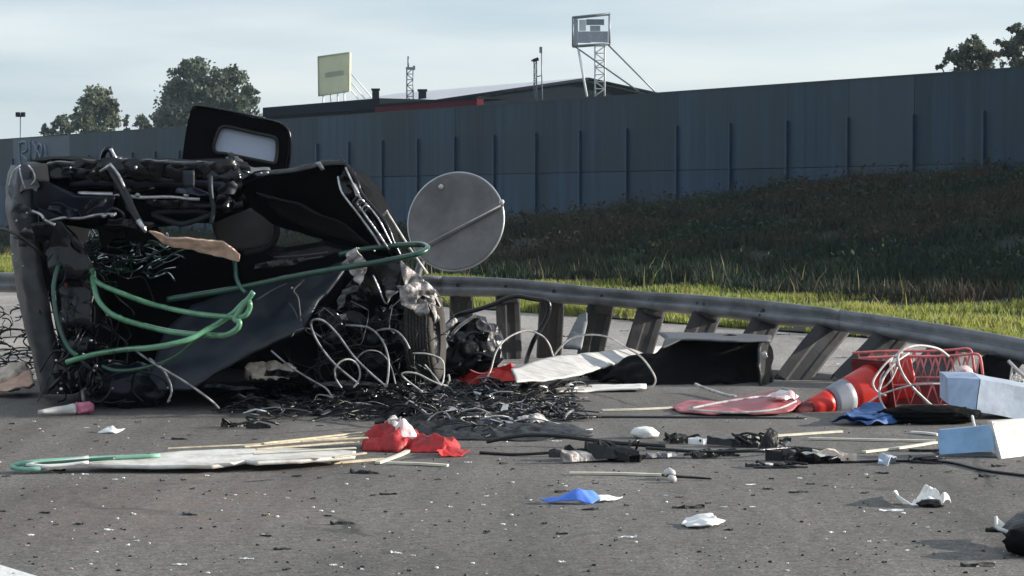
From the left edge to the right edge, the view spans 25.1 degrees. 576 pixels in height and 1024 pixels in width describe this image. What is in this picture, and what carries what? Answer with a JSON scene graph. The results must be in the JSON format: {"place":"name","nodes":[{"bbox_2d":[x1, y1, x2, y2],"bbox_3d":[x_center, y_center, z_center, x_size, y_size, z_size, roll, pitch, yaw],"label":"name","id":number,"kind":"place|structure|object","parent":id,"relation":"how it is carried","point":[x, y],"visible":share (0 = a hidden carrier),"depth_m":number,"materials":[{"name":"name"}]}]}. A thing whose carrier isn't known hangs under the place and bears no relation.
{"place":"outdoors","nodes":[
{"label":"outdoors","id":0,"kind":"place"},
{"bbox_2d":[263,98,504,119],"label":"flat hall","id":1,"kind":"structure","parent":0,"point":[326,109],"depth_m":102.71,"materials":[{"name":"metal"}]},
{"bbox_2d":[260,77,655,117],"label":"gabled hall","id":2,"kind":"structure","parent":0,"point":[552,90],"depth_m":115.42,"materials":[{"name":"metal"}]},
{"bbox_2d":[317,52,371,102],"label":"billboard","id":3,"kind":"object","parent":2,"relation":"on","point":[334,73],"visible":0.88,"depth_m":123.04},
{"bbox_2d":[406,56,414,98],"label":"lattice mast","id":4,"kind":"object","parent":2,"relation":"on","point":[407,75],"visible":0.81,"depth_m":115.69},
{"bbox_2d":[531,47,542,99],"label":"antenna mast","id":5,"kind":"object","parent":2,"relation":"on","point":[534,60],"visible":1,"depth_m":112.69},
{"bbox_2d":[572,12,654,96],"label":"sign tower","id":6,"kind":"structure","parent":2,"relation":"on","point":[593,34],"depth_m":111.63,"materials":[{"name":"metal"}]},
{"bbox_2d":[0,381,1023,575],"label":"road","id":7,"kind":"structure","parent":0,"point":[779,512],"depth_m":10.03,"materials":[{"name":"asphalt"}]},
{"bbox_2d":[0,367,33,391],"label":"torn packing","id":8,"kind":"object","parent":7,"relation":"on","point":[24,379],"visible":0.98,"depth_m":15.58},
{"bbox_2d":[0,361,34,391],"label":"torn packing","id":9,"kind":"object","parent":7,"relation":"on","point":[10,370],"visible":0.59,"depth_m":15.76,"materials":[{"name":"paper"}]},
{"bbox_2d":[0,565,34,575],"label":"road marking","id":10,"kind":"object","parent":7,"relation":"on","point":[6,571],"depth_m":8.13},
{"bbox_2d":[38,401,93,414],"bbox_3d":[-2.752,0.745,14.213,0.355,0.083,0.080,-1,2,-32],"label":"squeeze tube","id":11,"kind":"object","parent":7,"relation":"on","point":[78,408],"visible":1,"depth_m":14.21,"materials":[{"name":"white plastic"}]},
{"bbox_2d":[136,352,219,408],"bbox_3d":[-2.081,0.574,14.200,0.528,0.373,0.272,0,2,0],"label":"pale cable","id":12,"kind":"object","parent":7,"relation":"on","point":[182,380],"visible":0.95,"depth_m":14.16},
{"bbox_2d":[9,448,355,470],"bbox_3d":[-1.602,0.847,11.373,1.710,0.059,0.545,-1,2,-18],"label":"broken slab","id":13,"kind":"object","parent":7,"relation":"on","point":[207,459],"depth_m":11.29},
{"bbox_2d":[242,435,358,447],"bbox_3d":[-1.099,0.801,12.046,0.723,0.019,0.026,-2,3,-39],"label":"wooden strip","id":14,"kind":"object","parent":13,"relation":"on","point":[256,445],"visible":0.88,"depth_m":11.99,"materials":[{"name":"brown wood"}]},
{"bbox_2d":[261,432,362,443],"bbox_3d":[-1.045,0.788,12.112,0.673,0.019,0.026,-2,3,-44],"label":"wooden strip","id":15,"kind":"object","parent":14,"relation":"on","point":[308,438],"visible":1,"depth_m":12.10,"materials":[{"name":"brown wood"}]},
{"bbox_2d":[252,447,355,454],"bbox_3d":[-1.016,0.798,11.290,0.519,0.019,0.026,-1,2,-19],"label":"wooden strip","id":16,"kind":"object","parent":13,"relation":"on","point":[308,450],"visible":1,"depth_m":11.28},
{"bbox_2d":[255,441,358,449],"bbox_3d":[-1.032,0.795,11.643,0.565,0.019,0.026,-1,2,-29],"label":"wooden strip","id":17,"kind":"object","parent":13,"relation":"on","point":[305,445],"visible":1,"depth_m":11.63,"materials":[{"name":"brown wood"}]},
{"bbox_2d":[300,437,367,442],"bbox_3d":[-0.903,0.772,11.730,0.348,0.019,0.026,-1,2,-16],"label":"wooden strip","id":18,"kind":"object","parent":17,"relation":"on","point":[336,439],"visible":1,"depth_m":11.72,"materials":[{"name":"brown wood"}]},
{"bbox_2d":[167,443,260,449],"bbox_3d":[-1.530,0.817,11.881,0.489,0.019,0.026,-1,2,-15],"label":"wooden strip","id":19,"kind":"object","parent":7,"relation":"on","point":[211,446],"visible":1,"depth_m":11.86,"materials":[{"name":"brown wood"}]},
{"bbox_2d":[5,105,460,408],"bbox_3d":[-1.861,-0.259,15.802,3.084,2.047,3.023,0,2,0],"label":"wrecked van","id":20,"kind":"object","parent":7,"relation":"on","point":[89,211],"visible":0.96,"depth_m":14.77,"materials":[{"name":"metal"}]},
{"bbox_2d":[0,227,47,258],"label":"black cable","id":21,"kind":"object","parent":20,"relation":"attached to","point":[34,247],"visible":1,"depth_m":14.51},
{"bbox_2d":[51,262,78,356],"bbox_3d":[-2.842,0.121,14.552,0.120,0.627,0.337,-1,2,-28],"label":"green hose","id":22,"kind":"object","parent":20,"relation":"hanging from","point":[71,351],"visible":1,"depth_m":14.52,"materials":[{"name":"rubber"}]},
{"bbox_2d":[65,313,227,364],"bbox_3d":[-2.299,0.319,14.044,1.234,0.353,0.326,1,2,29],"label":"green hose","id":23,"kind":"object","parent":20,"relation":"attached to","point":[203,331],"visible":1,"depth_m":13.88,"materials":[{"name":"rubber"}]},
{"bbox_2d":[89,268,255,338],"bbox_3d":[-2.177,0.083,14.184,1.475,0.422,0.229,2,3,38],"label":"green hose","id":24,"kind":"object","parent":20,"relation":"attached to","point":[237,321],"visible":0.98,"depth_m":14.14,"materials":[{"name":"rubber"}]},
{"bbox_2d":[101,334,204,372],"bbox_3d":[-2.194,0.392,14.199,0.870,0.284,0.088,1,3,35],"label":"green hose","id":25,"kind":"object","parent":24,"relation":"attached to","point":[175,356],"visible":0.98,"depth_m":14.26,"materials":[{"name":"rubber"}]},
{"bbox_2d":[94,270,252,319],"bbox_3d":[-2.158,0.039,14.209,1.451,0.279,0.159,2,3,39],"label":"green hose","id":26,"kind":"object","parent":20,"relation":"attached to","point":[228,316],"visible":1,"depth_m":14.18,"materials":[{"name":"rubber"}]},
{"bbox_2d":[232,260,247,294],"bbox_3d":[-1.724,-0.076,14.480,0.057,0.229,0.275,-1,2,-22],"label":"green hose","id":27,"kind":"object","parent":20,"relation":"hanging from","point":[238,283],"visible":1,"depth_m":14.44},
{"bbox_2d":[166,242,429,301],"bbox_3d":[-1.348,-0.096,14.429,1.685,0.388,0.488,0,2,0],"label":"green hose","id":28,"kind":"object","parent":20,"relation":"attached to","point":[392,259],"visible":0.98,"depth_m":14.33,"materials":[{"name":"rubber"}]},
{"bbox_2d":[271,350,332,398],"bbox_3d":[-1.296,0.533,14.287,0.513,0.281,0.031,2,3,36],"label":"pale cable","id":29,"kind":"object","parent":20,"relation":"attached to","point":[294,369],"visible":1,"depth_m":14.29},
{"bbox_2d":[334,358,360,387],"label":"pale cable","id":30,"kind":"object","parent":20,"relation":"attached to","point":[356,363],"visible":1,"depth_m":14.22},
{"bbox_2d":[310,318,386,386],"bbox_3d":[-1.010,0.399,14.273,0.479,0.427,0.116,0,2,0],"label":"pale cable","id":31,"kind":"object","parent":20,"relation":"attached to","point":[347,348],"visible":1,"depth_m":14.23,"materials":[{"name":"plastic"}]},
{"bbox_2d":[345,324,389,386],"bbox_3d":[-0.888,0.417,14.346,0.342,0.378,0.070,2,3,37],"label":"pale cable","id":32,"kind":"object","parent":20,"relation":"attached to","point":[378,335],"visible":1,"depth_m":14.31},
{"bbox_2d":[413,352,444,383],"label":"pale cable","id":33,"kind":"object","parent":20,"relation":"attached to","point":[429,369],"visible":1,"depth_m":14.20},
{"bbox_2d":[401,371,441,391],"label":"pale cable","id":34,"kind":"object","parent":33,"relation":"attached to","point":[412,384],"visible":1,"depth_m":14.14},
{"bbox_2d":[221,416,278,428],"bbox_3d":[-1.533,0.779,13.419,0.343,0.074,0.189,0,2,0],"label":"broken bracket","id":35,"kind":"object","parent":7,"relation":"on","point":[249,423],"visible":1,"depth_m":13.41,"materials":[{"name":"black plastic"}]},
{"bbox_2d":[216,391,348,408],"bbox_3d":[-1.442,0.723,15.200,1.003,0.059,1.226,0,2,0],"label":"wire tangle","id":36,"kind":"object","parent":7,"relation":"on","point":[222,404],"visible":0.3,"depth_m":15.05,"materials":[{"name":"black plastic"}]},
{"bbox_2d":[245,360,295,379],"bbox_3d":[-1.559,0.526,14.666,0.351,0.127,0.198,0,2,11],"label":"torn packing","id":37,"kind":"object","parent":36,"relation":"on","point":[255,370],"visible":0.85,"depth_m":14.66,"materials":[{"name":"plastic"}]},
{"bbox_2d":[331,458,383,463],"bbox_3d":[-0.774,0.872,11.629,0.302,0.011,0.028,-1,3,-35],"label":"lath","id":38,"kind":"object","parent":7,"relation":"on","point":[355,461],"visible":0.99,"depth_m":11.60,"materials":[{"name":"brown wood"}]},
{"bbox_2d":[312,397,469,416],"bbox_3d":[-0.778,0.738,14.634,1.051,0.069,1.023,0,2,0],"label":"torn liner","id":39,"kind":"object","parent":7,"relation":"on","point":[379,400],"visible":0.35,"depth_m":14.44,"materials":[{"name":"black plastic"}]},
{"bbox_2d":[375,449,410,463],"bbox_3d":[-0.584,0.861,11.939,0.048,0.011,0.814,0,2,11],"label":"lath","id":40,"kind":"object","parent":7,"relation":"on","point":[400,454],"visible":0.8,"depth_m":11.78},
{"bbox_2d":[211,372,601,428],"bbox_3d":[-0.764,0.710,14.813,2.654,0.117,3.961,0,2,0],"label":"wiring heap","id":41,"kind":"object","parent":7,"relation":"on","point":[569,415],"visible":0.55,"depth_m":14.36,"materials":[{"name":"plastic"}]},
{"bbox_2d":[515,413,547,422],"bbox_3d":[0.121,0.770,13.632,0.145,0.058,0.320,-1,2,-21],"label":"silver foil","id":42,"kind":"object","parent":41,"relation":"on","point":[538,415],"visible":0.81,"depth_m":13.57,"materials":[{"name":"metal"}]},
{"bbox_2d":[232,376,582,436],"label":"shredded trim","id":43,"kind":"structure","parent":7,"relation":"on","point":[523,387],"depth_m":14.85,"materials":[{"name":"black plastic"}]},
{"bbox_2d":[481,330,553,387],"bbox_3d":[0.066,0.496,16.248,0.719,0.392,0.148,-2,3,-40],"label":"white cable","id":44,"kind":"object","parent":43,"relation":"on","point":[503,341],"visible":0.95,"depth_m":16.25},
{"bbox_2d":[360,418,469,456],"bbox_3d":[-0.490,0.781,12.184,0.474,0.161,0.817,-2,3,-43],"label":"red cloth","id":45,"kind":"object","parent":7,"relation":"on","point":[401,436],"visible":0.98,"depth_m":12.15,"materials":[{"name":"fabric"}]},
{"bbox_2d":[387,461,448,466],"bbox_3d":[-0.466,0.877,11.495,0.325,0.011,0.048,1,2,20],"label":"lath","id":46,"kind":"object","parent":7,"relation":"on","point":[420,463],"visible":1,"depth_m":11.49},
{"bbox_2d":[401,414,505,431],"bbox_3d":[-0.364,0.781,13.459,0.846,0.068,1.107,0,2,0],"label":"torn liner","id":47,"kind":"object","parent":7,"relation":"on","point":[419,423],"visible":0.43,"depth_m":13.28,"materials":[{"name":"black plastic"}]},
{"bbox_2d":[440,314,514,385],"bbox_3d":[-0.273,0.449,16.476,0.515,0.540,0.722,-1,2,-15],"label":"torn engine part","id":48,"kind":"object","parent":7,"relation":"on","point":[474,341],"visible":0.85,"depth_m":16.36,"materials":[{"name":"black paint"}]},
{"bbox_2d":[445,294,551,363],"bbox_3d":[-0.153,0.307,16.625,0.735,0.544,0.643,-1,2,-15],"label":"black hose","id":49,"kind":"object","parent":48,"relation":"attached to","point":[547,302],"visible":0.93,"depth_m":16.40,"materials":[{"name":"rubber"}]},
{"bbox_2d":[418,422,592,441],"bbox_3d":[-0.059,0.800,13.081,1.033,0.057,0.858,0,2,0],"label":"torn liner","id":50,"kind":"object","parent":7,"relation":"on","point":[468,434],"visible":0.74,"depth_m":12.89,"materials":[{"name":"fabric"}]},
{"bbox_2d":[0,416,1022,575],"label":"road grit","id":51,"kind":"object","parent":7,"relation":"on","point":[699,551],"visible":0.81,"depth_m":9.37,"materials":[{"name":"gravel"}]},
{"bbox_2d":[0,272,1023,381],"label":"guardrail","id":52,"kind":"object","parent":7,"relation":"on","point":[823,340],"visible":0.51,"depth_m":18.12,"materials":[{"name":"metal"}]},
{"bbox_2d":[563,312,586,349],"bbox_3d":[0.492,0.328,17.565,0.140,0.279,0.351,0,2,13],"label":"board offcut","id":53,"kind":"object","parent":52,"relation":"on","point":[579,327],"visible":0.95,"depth_m":17.53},
{"bbox_2d":[479,451,548,455],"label":"ground cable","id":54,"kind":"object","parent":7,"relation":"on","point":[515,454],"visible":0.7,"depth_m":11.92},
{"bbox_2d":[486,433,665,447],"bbox_3d":[0.346,0.813,12.343,0.966,0.065,0.152,0,2,8],"label":"ground cable","id":55,"kind":"object","parent":7,"relation":"on","point":[550,435],"visible":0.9,"depth_m":12.36,"materials":[{"name":"rubber"}]},
{"bbox_2d":[540,489,621,503],"bbox_3d":[0.321,0.904,10.052,0.383,0.061,0.141,-1,2,-14],"label":"blue paper","id":56,"kind":"object","parent":7,"relation":"on","point":[587,496],"visible":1,"depth_m":10.02,"materials":[{"name":"paper"}]},
{"bbox_2d":[549,439,645,461],"bbox_3d":[0.443,0.820,11.686,0.487,0.108,0.248,0,2,-8],"label":"broken bracket","id":57,"kind":"object","parent":7,"relation":"on","point":[598,450],"visible":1,"depth_m":11.63,"materials":[{"name":"black plastic"}]},
{"bbox_2d":[551,384,646,392],"bbox_3d":[0.614,0.701,16.130,0.687,0.032,0.678,0,2,0],"label":"board strip","id":58,"kind":"object","parent":7,"relation":"on","point":[595,388],"visible":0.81,"depth_m":16.06,"materials":[{"name":"wood"}]},
{"bbox_2d":[554,334,655,392],"bbox_3d":[0.656,0.526,16.283,0.722,0.382,0.719,0,2,0],"label":"white cable","id":59,"kind":"object","parent":58,"relation":"on","point":[636,353],"visible":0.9,"depth_m":16.37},
{"bbox_2d":[569,472,661,475],"bbox_3d":[0.502,0.893,11.070,0.452,0.011,0.048,0,2,10],"label":"lath","id":60,"kind":"object","parent":7,"relation":"on","point":[614,473],"visible":0.99,"depth_m":11.07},
{"bbox_2d":[601,407,671,410],"bbox_3d":[0.795,0.766,14.582,0.491,0.011,0.048,-1,2,-22],"label":"lath","id":61,"kind":"object","parent":7,"relation":"on","point":[628,409],"visible":1,"depth_m":14.55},
{"bbox_2d":[630,426,658,438],"bbox_3d":[0.741,0.809,12.850,0.165,0.076,0.125,0,2,0],"label":"white lump","id":62,"kind":"object","parent":7,"relation":"on","point":[644,432],"visible":1,"depth_m":12.81,"materials":[{"name":"paper"}]},
{"bbox_2d":[578,332,773,385],"bbox_3d":[1.186,0.546,16.927,1.468,0.412,0.661,0,2,7],"label":"black body part","id":63,"kind":"object","parent":7,"relation":"on","point":[680,358],"visible":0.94,"depth_m":16.91,"materials":[{"name":"plastic"}]},
{"bbox_2d":[663,432,706,444],"bbox_3d":[0.972,0.815,12.590,0.300,0.062,0.190,0,2,0],"label":"broken bracket","id":64,"kind":"object","parent":7,"relation":"on","point":[677,438],"visible":0.98,"depth_m":12.56,"materials":[{"name":"plastic"}]},
{"bbox_2d":[661,467,711,481],"bbox_3d":[0.795,0.879,10.844,0.250,0.057,0.178,1,2,23],"label":"snapped lever","id":65,"kind":"object","parent":7,"relation":"on","point":[669,472],"visible":1,"depth_m":10.88,"materials":[{"name":"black plastic"}]},
{"bbox_2d":[646,448,739,458],"bbox_3d":[0.932,0.848,11.880,0.498,0.047,0.206,0,2,0],"label":"broken bracket","id":66,"kind":"object","parent":7,"relation":"on","point":[672,455],"visible":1,"depth_m":11.81,"materials":[{"name":"black plastic"}]},
{"bbox_2d":[681,513,724,526],"bbox_3d":[0.777,0.941,9.327,0.180,0.039,0.183,0,2,0],"label":"white paper","id":67,"kind":"object","parent":7,"relation":"on","point":[706,519],"visible":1,"depth_m":9.32,"materials":[{"name":"paper"}]},
{"bbox_2d":[602,416,805,418],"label":"ground cable","id":68,"kind":"object","parent":7,"relation":"on","point":[709,417],"visible":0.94,"depth_m":14.02,"materials":[{"name":"rubber"}]},
{"bbox_2d":[694,383,736,397],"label":"ground cable","id":69,"kind":"object","parent":7,"relation":"on","point":[714,391],"visible":0.97,"depth_m":15.60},
{"bbox_2d":[646,446,818,453],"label":"ground cable","id":70,"kind":"object","parent":7,"relation":"on","point":[719,451],"visible":0.82,"depth_m":11.91,"materials":[{"name":"rubber"}]},
{"bbox_2d":[670,390,801,414],"bbox_3d":[1.398,0.723,14.537,0.808,0.113,0.854,-1,2,-24],"label":"red sheet","id":71,"kind":"object","parent":7,"relation":"on","point":[758,404],"visible":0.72,"depth_m":14.45,"materials":[{"name":"plastic"}]},
{"bbox_2d":[691,387,791,408],"bbox_3d":[1.486,0.695,14.470,0.879,0.095,0.191,-2,3,-43],"label":"white edging","id":72,"kind":"object","parent":71,"relation":"on","point":[733,400],"visible":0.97,"depth_m":14.39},
{"bbox_2d":[768,390,798,400],"bbox_3d":[1.668,0.675,14.475,0.192,0.058,0.264,1,2,28],"label":"white scrap","id":73,"kind":"object","parent":71,"relation":"on","point":[785,395],"visible":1,"depth_m":14.49,"materials":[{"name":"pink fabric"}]},
{"bbox_2d":[688,400,796,413],"bbox_3d":[1.431,0.731,14.111,0.687,0.067,0.162,0,2,-8],"label":"white edging","id":74,"kind":"object","parent":7,"relation":"on","point":[748,412],"visible":1,"depth_m":14.07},
{"bbox_2d":[707,432,782,447],"bbox_3d":[1.263,0.812,12.405,0.407,0.081,0.177,1,2,18],"label":"broken bracket","id":75,"kind":"object","parent":7,"relation":"on","point":[743,440],"visible":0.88,"depth_m":12.38,"materials":[{"name":"black plastic"}]},
{"bbox_2d":[758,427,778,448],"bbox_3d":[1.347,0.801,12.134,0.117,0.132,0.102,0,2,0],"label":"black wedge","id":76,"kind":"object","parent":7,"relation":"on","point":[770,438],"visible":0.8,"depth_m":12.11,"materials":[{"name":"plastic"}]},
{"bbox_2d":[745,460,807,468],"bbox_3d":[1.307,0.869,11.413,0.288,0.038,0.154,-1,2,-14],"label":"broken bracket","id":77,"kind":"object","parent":7,"relation":"on","point":[786,464],"visible":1,"depth_m":11.39,"materials":[{"name":"black plastic"}]},
{"bbox_2d":[757,430,842,437],"bbox_3d":[1.617,0.824,12.981,0.620,0.011,0.028,-1,2,-32],"label":"lath","id":78,"kind":"object","parent":7,"relation":"on","point":[811,433],"visible":0.7,"depth_m":13.01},
{"bbox_2d":[765,448,856,463],"bbox_3d":[1.511,0.844,11.650,0.448,0.073,0.210,0,2,0],"label":"broken bracket","id":79,"kind":"object","parent":7,"relation":"on","point":[820,456],"visible":0.96,"depth_m":11.60,"materials":[{"name":"black plastic"}]},
{"bbox_2d":[790,358,895,412],"bbox_3d":[2.062,0.642,14.624,0.720,0.354,0.360,-1,2,-33],"label":"traffic cone","id":80,"kind":"object","parent":7,"relation":"on","point":[853,389],"visible":0.73,"depth_m":14.60,"materials":[{"name":"red plastic"}]},
{"bbox_2d":[829,402,897,425],"bbox_3d":[2.096,0.756,13.908,0.413,0.075,0.855,0,2,0],"label":"blue tarp","id":81,"kind":"object","parent":7,"relation":"on","point":[864,412],"visible":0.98,"depth_m":13.63,"materials":[{"name":"plastic"}]},
{"bbox_2d":[809,437,935,441],"bbox_3d":[1.981,0.835,12.678,0.690,0.011,0.028,0,2,12],"label":"lath","id":82,"kind":"object","parent":7,"relation":"on","point":[871,439],"visible":0.99,"depth_m":12.67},
{"bbox_2d":[878,453,896,465],"bbox_3d":[1.891,0.866,11.608,0.093,0.064,0.265,0,2,13],"label":"crumpled foil","id":83,"kind":"object","parent":7,"relation":"on","point":[885,459],"visible":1,"depth_m":11.59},
{"bbox_2d":[858,383,939,408],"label":"white cable","id":84,"kind":"object","parent":7,"relation":"on","point":[904,387],"visible":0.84,"depth_m":14.47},
{"bbox_2d":[862,441,937,452],"bbox_3d":[2.081,0.849,12.289,0.048,0.011,0.675,2,3,44],"label":"lath","id":85,"kind":"object","parent":7,"relation":"on","point":[900,447],"visible":1,"depth_m":12.24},
{"bbox_2d":[852,347,983,423],"bbox_3d":[2.602,0.648,14.402,0.919,0.456,1.638,0,2,0],"label":"plastic basket","id":86,"kind":"object","parent":7,"relation":"on","point":[925,413],"visible":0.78,"depth_m":14.92,"materials":[{"name":"red plastic"}]},
{"bbox_2d":[878,352,909,408],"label":"white cable","id":87,"kind":"object","parent":86,"relation":"hanging from","point":[886,373],"visible":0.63,"depth_m":14.47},
{"bbox_2d":[893,484,950,507],"bbox_3d":[1.784,0.902,10.084,0.260,0.100,0.417,0,2,0],"label":"crumpled wrapper","id":88,"kind":"object","parent":7,"relation":"on","point":[929,496],"visible":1,"depth_m":9.98,"materials":[{"name":"paper"}]},
{"bbox_2d":[896,344,948,404],"bbox_3d":[2.637,0.554,14.619,0.458,0.394,0.104,-1,3,-35],"label":"white cable","id":89,"kind":"object","parent":7,"relation":"on","point":[903,374],"visible":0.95,"depth_m":14.56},
{"bbox_2d":[908,455,946,463],"bbox_3d":[2.099,0.862,11.644,0.191,0.034,0.202,0,2,12],"label":"broken bracket","id":90,"kind":"object","parent":7,"relation":"on","point":[914,459],"visible":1,"depth_m":11.61,"materials":[{"name":"black plastic"}]},
{"bbox_2d":[844,459,1023,476],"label":"ground cable","id":91,"kind":"object","parent":7,"relation":"on","point":[951,462],"visible":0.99,"depth_m":11.52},
{"bbox_2d":[933,415,1023,457],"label":"blue white box","id":92,"kind":"object","parent":7,"relation":"on","point":[1003,438],"visible":1,"depth_m":11.90,"materials":[{"name":"cardboard"}]},
{"bbox_2d":[939,372,1023,418],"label":"pale blue carton","id":93,"kind":"object","parent":7,"relation":"on","point":[992,395],"visible":0.99,"depth_m":14.05,"materials":[{"name":"cardboard"}]},
{"bbox_2d":[978,354,1023,382],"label":"black tub","id":94,"kind":"object","parent":7,"relation":"on","point":[999,366],"visible":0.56,"depth_m":15.28,"materials":[{"name":"plastic"}]},
{"bbox_2d":[985,511,1023,555],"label":"dark helmet shell","id":95,"kind":"object","parent":7,"relation":"on","point":[1011,529],"visible":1,"depth_m":8.58,"materials":[{"name":"black plastic"}]},
{"bbox_2d":[0,292,1023,380],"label":"hard shoulder","id":96,"kind":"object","parent":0,"point":[784,347],"depth_m":22.02},
{"bbox_2d":[0,304,33,368],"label":"wire tangle","id":97,"kind":"object","parent":96,"relation":"on","point":[9,354],"visible":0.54,"depth_m":17.52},
{"bbox_2d":[407,172,504,275],"bbox_3d":[-0.551,-0.137,18.331,1.021,1.579,0.226,0,2,10],"label":"round sign","id":98,"kind":"object","parent":96,"relation":"on","point":[456,221],"visible":0.92,"depth_m":18.28,"materials":[{"name":"grey metal"}]},
{"bbox_2d":[511,346,661,382],"bbox_3d":[0.606,0.535,17.182,0.336,0.139,4.960,1,2,14],"label":"white board","id":99,"kind":"object","parent":96,"relation":"on","point":[563,366],"visible":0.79,"depth_m":16.24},
{"bbox_2d":[0,0,1023,138],"label":"sky","id":100,"kind":"structure","parent":0,"point":[50,50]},
{"bbox_2d":[8,171,1023,336],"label":"embankment","id":101,"kind":"structure","parent":0,"point":[1001,243],"depth_m":34.09,"materials":[{"name":"plant"}]},
{"bbox_2d":[6,244,1008,314],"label":"tall weeds","id":102,"kind":"object","parent":101,"relation":"on","point":[736,280],"visible":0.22,"depth_m":31.34,"materials":[{"name":"green plant"}]},
{"bbox_2d":[0,66,1023,233],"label":"noise barrier","id":103,"kind":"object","parent":101,"relation":"on","point":[561,154],"visible":0.47,"depth_m":57.84,"materials":[{"name":"metal"}]},
{"bbox_2d":[0,149,1023,303],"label":"bank grass","id":104,"kind":"structure","parent":101,"relation":"on","point":[555,265],"depth_m":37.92,"materials":[{"name":"green plant"}]},
{"bbox_2d":[0,251,1023,338],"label":"verge grass","id":105,"kind":"structure","parent":101,"relation":"on","point":[974,321],"depth_m":27.23,"materials":[{"name":"plant"}]},
{"bbox_2d":[486,309,862,337],"bbox_3d":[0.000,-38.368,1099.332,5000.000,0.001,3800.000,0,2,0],"label":"ground","id":106,"kind":"structure","parent":0,"point":[718,326],"depth_m":24.39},
{"bbox_2d":[38,113,74,135],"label":"broadleaf tree","id":107,"kind":"object","parent":106,"relation":"on","point":[62,122],"visible":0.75,"depth_m":224.26,"materials":[{"name":"green plant"}]},
{"bbox_2d":[68,84,121,133],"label":"broadleaf tree","id":108,"kind":"object","parent":106,"relation":"on","point":[100,102],"visible":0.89,"depth_m":213.87,"materials":[{"name":"green plant"}]},
{"bbox_2d":[122,113,158,129],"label":"broadleaf tree","id":109,"kind":"object","parent":106,"relation":"on","point":[141,122],"visible":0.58,"depth_m":229.29,"materials":[{"name":"green plant"}]},
{"bbox_2d":[146,56,262,127],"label":"broadleaf tree","id":110,"kind":"object","parent":106,"relation":"on","point":[195,85],"visible":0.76,"depth_m":203.29,"materials":[{"name":"green plant"}]},
{"bbox_2d":[374,97,507,111],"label":"red hall","id":111,"kind":"structure","parent":106,"relation":"on","point":[443,103],"depth_m":92.63,"materials":[{"name":"metal"}]},
{"bbox_2d":[935,33,1001,71],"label":"broadleaf tree","id":112,"kind":"object","parent":106,"relation":"on","point":[977,51],"visible":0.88,"depth_m":99.40,"materials":[{"name":"green plant"}]},
{"bbox_2d":[993,22,1023,67],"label":"broadleaf tree","id":113,"kind":"object","parent":106,"relation":"on","point":[1013,46],"visible":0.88,"depth_m":97.44,"materials":[{"name":"green plant"}]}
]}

